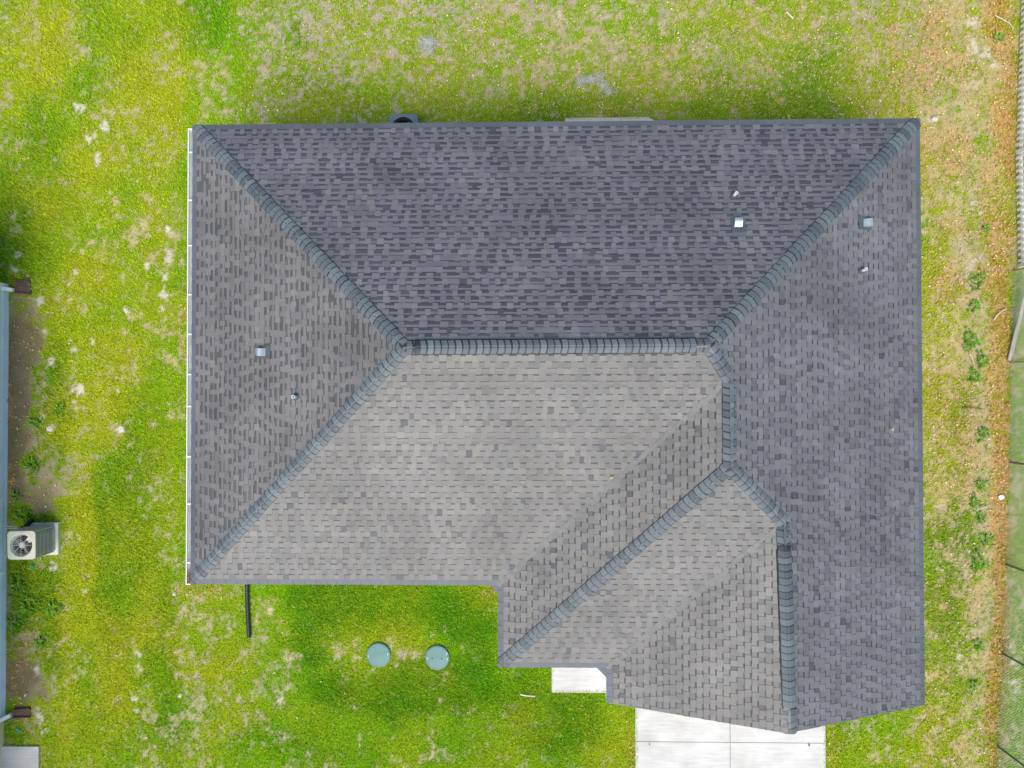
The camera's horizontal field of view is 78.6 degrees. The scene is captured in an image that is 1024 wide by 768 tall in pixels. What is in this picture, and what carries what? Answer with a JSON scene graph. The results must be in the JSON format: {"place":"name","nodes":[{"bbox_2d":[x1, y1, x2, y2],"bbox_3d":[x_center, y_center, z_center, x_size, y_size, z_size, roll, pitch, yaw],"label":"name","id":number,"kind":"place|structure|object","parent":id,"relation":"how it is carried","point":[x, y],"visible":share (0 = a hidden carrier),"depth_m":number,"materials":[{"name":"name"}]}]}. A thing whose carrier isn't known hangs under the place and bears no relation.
{"place":"outdoors","nodes":[
{"label":"outdoors","id":0,"kind":"place"},
{"bbox_2d":[0,0,1023,767],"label":"ground","id":1,"kind":"structure","parent":0,"point":[20,372],"depth_m":17.28,"materials":[{"name":"green plant"}]},
{"bbox_2d":[0,282,14,767],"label":"house","id":2,"kind":"structure","parent":1,"relation":"on","point":[4,321],"depth_m":17.31,"materials":[{"name":"blue"}]},
{"bbox_2d":[9,490,21,501],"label":"weed","id":3,"kind":"object","parent":1,"relation":"on","point":[14,497],"visible":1,"depth_m":17.38,"materials":[{"name":"green plant"}]},
{"bbox_2d":[6,617,25,631],"bbox_3d":[-13.748,6.655,17.320,0.565,0.122,0.443,0,89,1],"label":"weed","id":4,"kind":"object","parent":1,"relation":"on","point":[12,626],"visible":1,"depth_m":17.32,"materials":[{"name":"green plant"}]},
{"bbox_2d":[9,570,30,595],"bbox_3d":[-13.659,5.519,17.319,0.637,0.142,0.707,0,89,1],"label":"weed","id":5,"kind":"object","parent":1,"relation":"on","point":[19,582],"visible":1,"depth_m":17.33,"materials":[{"name":"green plant"}]},
{"bbox_2d":[2,745,39,767],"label":"neighbour slab","id":6,"kind":"structure","parent":1,"relation":"on","point":[20,756],"depth_m":17.28,"materials":[{"name":"grey concrete"}]},
{"bbox_2d":[11,707,30,718],"bbox_3d":[-13.570,9.105,17.304,0.480,0.095,0.260,-3,89,1],"label":"splash block","id":7,"kind":"object","parent":1,"relation":"on","point":[22,713],"depth_m":17.31,"materials":[{"name":"brown concrete"}]},
{"bbox_2d":[13,279,31,294],"bbox_3d":[-13.650,-2.706,17.440,0.430,0.095,0.440,-3,89,1],"label":"splash block","id":8,"kind":"object","parent":1,"relation":"on","point":[24,285],"depth_m":17.45,"materials":[{"name":"brown concrete"}]},
{"bbox_2d":[14,509,33,523],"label":"weed","id":9,"kind":"object","parent":1,"relation":"on","point":[22,512],"visible":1,"depth_m":17.35,"materials":[{"name":"green plant"}]},
{"bbox_2d":[21,519,33,527],"bbox_3d":[-13.484,3.958,17.330,0.535,0.153,0.124,-44,89,0],"label":"drain elbow","id":10,"kind":"object","parent":1,"relation":"on","point":[29,522],"visible":0.56,"depth_m":17.27,"materials":[{"name":"black plastic"}]},
{"bbox_2d":[18,594,41,622],"bbox_3d":[-13.401,6.237,17.290,0.601,0.163,0.847,29,90,1],"label":"weed","id":11,"kind":"object","parent":1,"relation":"on","point":[23,606],"visible":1,"depth_m":17.32,"materials":[{"name":"green plant"}]},
{"bbox_2d":[21,457,38,471],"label":"weed","id":12,"kind":"object","parent":1,"relation":"on","point":[27,464],"visible":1,"depth_m":17.38,"materials":[{"name":"green plant"}]},
{"bbox_2d":[5,522,59,559],"bbox_3d":[-13.168,4.274,17.003,1.195,0.832,0.914,-1,89,1],"label":"air conditioner","id":13,"kind":"object","parent":1,"relation":"on","point":[33,540],"visible":1,"depth_m":16.78,"materials":[{"name":"beige metal"}]},
{"bbox_2d":[27,416,41,428],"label":"weed","id":14,"kind":"object","parent":1,"relation":"on","point":[29,421],"visible":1,"depth_m":17.39,"materials":[{"name":"green plant"}]},
{"bbox_2d":[32,634,48,648],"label":"weed","id":15,"kind":"object","parent":1,"relation":"on","point":[41,645],"visible":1,"depth_m":17.31,"materials":[{"name":"green plant"}]},
{"bbox_2d":[35,514,49,522],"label":"weed","id":16,"kind":"object","parent":1,"relation":"on","point":[39,518],"visible":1,"depth_m":17.35,"materials":[{"name":"green plant"}]},
{"bbox_2d":[46,426,53,431],"bbox_3d":[-12.864,1.248,17.417,0.203,0.052,0.159,0,89,1],"label":"stone","id":17,"kind":"object","parent":1,"relation":"on","point":[49,428],"visible":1,"depth_m":17.40,"materials":[{"name":"stone"}]},
{"bbox_2d":[44,599,65,616],"bbox_3d":[-12.698,6.244,17.308,0.475,0.116,0.486,34,90,1],"label":"weed","id":18,"kind":"object","parent":1,"relation":"on","point":[54,611],"visible":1,"depth_m":17.31,"materials":[{"name":"green plant"}]},
{"bbox_2d":[51,401,63,417],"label":"weed","id":19,"kind":"object","parent":1,"relation":"on","point":[57,407],"visible":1,"depth_m":17.37,"materials":[{"name":"green plant"}]},
{"bbox_2d":[118,426,124,431],"bbox_3d":[-10.857,1.254,17.380,0.159,0.052,0.192,-23,89,1],"label":"stone","id":20,"kind":"object","parent":1,"relation":"on","point":[120,428],"visible":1,"depth_m":17.36,"materials":[{"name":"stone"}]},
{"bbox_2d":[245,584,250,637],"bbox_3d":[-7.275,5.951,17.211,0.138,0.116,2.038,-2,89,1],"label":"drain pipe","id":21,"kind":"object","parent":1,"relation":"on","point":[247,612],"visible":0.7,"depth_m":17.16,"materials":[{"name":"black plastic"}]},
{"bbox_2d":[366,642,390,666],"bbox_3d":[-3.662,7.430,17.159,0.670,0.117,0.670,0,89,1],"label":"septic lid","id":22,"kind":"object","parent":1,"relation":"on","point":[378,654],"visible":1,"depth_m":17.13,"materials":[{"name":"teal plastic"}]},
{"bbox_2d":[389,114,419,122],"bbox_3d":[-2.872,-6.770,16.948,0.890,0.812,0.890,1,89,1],"label":"air conditioner","id":23,"kind":"object","parent":1,"relation":"on","point":[403,118],"visible":0.22,"depth_m":16.55,"materials":[{"name":"grey metal"}]},
{"bbox_2d":[414,32,438,58],"bbox_3d":[-2.334,-9.412,17.284,0.693,0.101,0.704,20,90,1],"label":"moss clump","id":24,"kind":"object","parent":1,"relation":"on","point":[430,43],"visible":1,"depth_m":17.28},
{"bbox_2d":[425,645,449,669],"bbox_3d":[-2.046,7.487,17.128,0.670,0.117,0.670,0,89,1],"label":"septic lid","id":25,"kind":"object","parent":1,"relation":"on","point":[437,657],"visible":1,"depth_m":17.10,"materials":[{"name":"teal plastic"}]},
{"bbox_2d":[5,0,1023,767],"bbox_3d":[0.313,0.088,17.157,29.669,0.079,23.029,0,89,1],"label":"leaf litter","id":26,"kind":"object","parent":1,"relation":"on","point":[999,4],"visible":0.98,"depth_m":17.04,"materials":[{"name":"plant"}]},
{"bbox_2d":[186,118,924,733],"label":"house","id":27,"kind":"structure","parent":1,"relation":"on","point":[496,356],"depth_m":13.77,"materials":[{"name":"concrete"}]},
{"bbox_2d":[552,668,605,692],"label":"walkway","id":28,"kind":"structure","parent":1,"relation":"on","point":[584,680],"depth_m":17.05,"materials":[{"name":"concrete"}]},
{"bbox_2d":[574,70,617,96],"bbox_3d":[2.307,-8.238,17.185,1.237,0.101,0.746,0,89,1],"label":"bare soil patch","id":29,"kind":"object","parent":1,"relation":"on","point":[602,85],"visible":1,"depth_m":17.18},
{"bbox_2d":[565,117,653,120],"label":"patio","id":30,"kind":"structure","parent":1,"relation":"on","point":[616,119],"depth_m":17.20,"materials":[{"name":"beige concrete"}]},
{"bbox_2d":[931,116,937,121],"bbox_3d":[11.525,-7.229,17.023,0.182,0.100,0.160,0,89,1],"label":"stone","id":31,"kind":"object","parent":1,"relation":"on","point":[934,118],"visible":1,"depth_m":17.01,"materials":[{"name":"stone"}]},
{"bbox_2d":[962,327,980,351],"bbox_3d":[12.444,-1.203,16.914,0.518,0.138,0.701,0,89,1],"label":"weed","id":32,"kind":"object","parent":1,"relation":"on","point":[966,340],"visible":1,"depth_m":16.93,"materials":[{"name":"green plant"}]},
{"bbox_2d":[967,680,977,694],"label":"weed","id":33,"kind":"object","parent":1,"relation":"on","point":[975,687],"visible":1,"depth_m":16.83,"materials":[{"name":"green plant"}]},
{"bbox_2d":[967,367,980,382],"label":"weed","id":34,"kind":"object","parent":1,"relation":"on","point":[975,379],"visible":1,"depth_m":16.92,"materials":[{"name":"green plant"}]},
{"bbox_2d":[967,299,980,312],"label":"weed","id":35,"kind":"object","parent":1,"relation":"on","point":[977,303],"visible":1,"depth_m":16.95,"materials":[{"name":"green plant"}]},
{"bbox_2d":[969,493,981,506],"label":"weed","id":36,"kind":"object","parent":1,"relation":"on","point":[976,503],"visible":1,"depth_m":16.89,"materials":[{"name":"green plant"}]},
{"bbox_2d":[967,272,986,292],"bbox_3d":[12.613,-2.769,16.941,0.533,0.105,0.567,0,89,1],"label":"weed","id":37,"kind":"object","parent":1,"relation":"on","point":[978,277],"visible":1,"depth_m":16.95,"materials":[{"name":"green plant"}]},
{"bbox_2d":[972,640,984,650],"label":"weed","id":38,"kind":"object","parent":1,"relation":"on","point":[977,648],"visible":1,"depth_m":16.84,"materials":[{"name":"green plant"}]},
{"bbox_2d":[970,548,989,569],"bbox_3d":[12.611,4.733,16.850,0.525,0.119,0.615,0,89,1],"label":"weed","id":39,"kind":"object","parent":1,"relation":"on","point":[974,561],"visible":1,"depth_m":16.86,"materials":[{"name":"green plant"}]},
{"bbox_2d":[975,510,987,524],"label":"weed","id":40,"kind":"object","parent":1,"relation":"on","point":[979,517],"visible":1,"depth_m":16.88,"materials":[{"name":"green plant"}]},
{"bbox_2d":[974,479,989,491],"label":"weed","id":41,"kind":"object","parent":1,"relation":"on","point":[983,484],"visible":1,"depth_m":16.89,"materials":[{"name":"green plant"}]},
{"bbox_2d":[975,350,989,369],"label":"weed","id":42,"kind":"object","parent":1,"relation":"on","point":[985,358],"visible":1,"depth_m":16.92,"materials":[{"name":"green plant"}]},
{"bbox_2d":[976,426,990,443],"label":"weed","id":43,"kind":"object","parent":1,"relation":"on","point":[984,436],"visible":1,"depth_m":16.91,"materials":[{"name":"green plant"}]},
{"bbox_2d":[980,224,990,232],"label":"weed","id":44,"kind":"object","parent":1,"relation":"on","point":[988,228],"visible":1,"depth_m":16.97,"materials":[{"name":"green plant"}]},
{"bbox_2d":[979,534,994,545],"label":"weed","id":45,"kind":"object","parent":1,"relation":"on","point":[986,541],"visible":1,"depth_m":16.87,"materials":[{"name":"green plant"}]},
{"bbox_2d":[993,31,1004,43],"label":"weed","id":46,"kind":"object","parent":1,"relation":"on","point":[1000,34],"visible":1,"depth_m":17.02,"materials":[{"name":"green plant"}]},
{"bbox_2d":[997,268,1023,767],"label":"chain link fence","id":47,"kind":"object","parent":1,"relation":"on","point":[1016,568],"visible":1,"depth_m":16.60,"materials":[{"name":"metal"}]},
{"bbox_2d":[1007,292,1023,360],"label":"timber board","id":48,"kind":"object","parent":47,"relation":"attached to","point":[1012,347],"visible":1,"depth_m":16.81,"materials":[{"name":"grey wood"}]},
{"bbox_2d":[1015,0,1023,267],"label":"picket fence","id":49,"kind":"object","parent":1,"relation":"on","point":[1020,151],"visible":1,"depth_m":16.85,"materials":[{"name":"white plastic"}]},
{"bbox_2d":[635,707,825,767],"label":"driveway","id":50,"kind":"structure","parent":0,"point":[676,741],"depth_m":16.96,"materials":[{"name":"concrete"}]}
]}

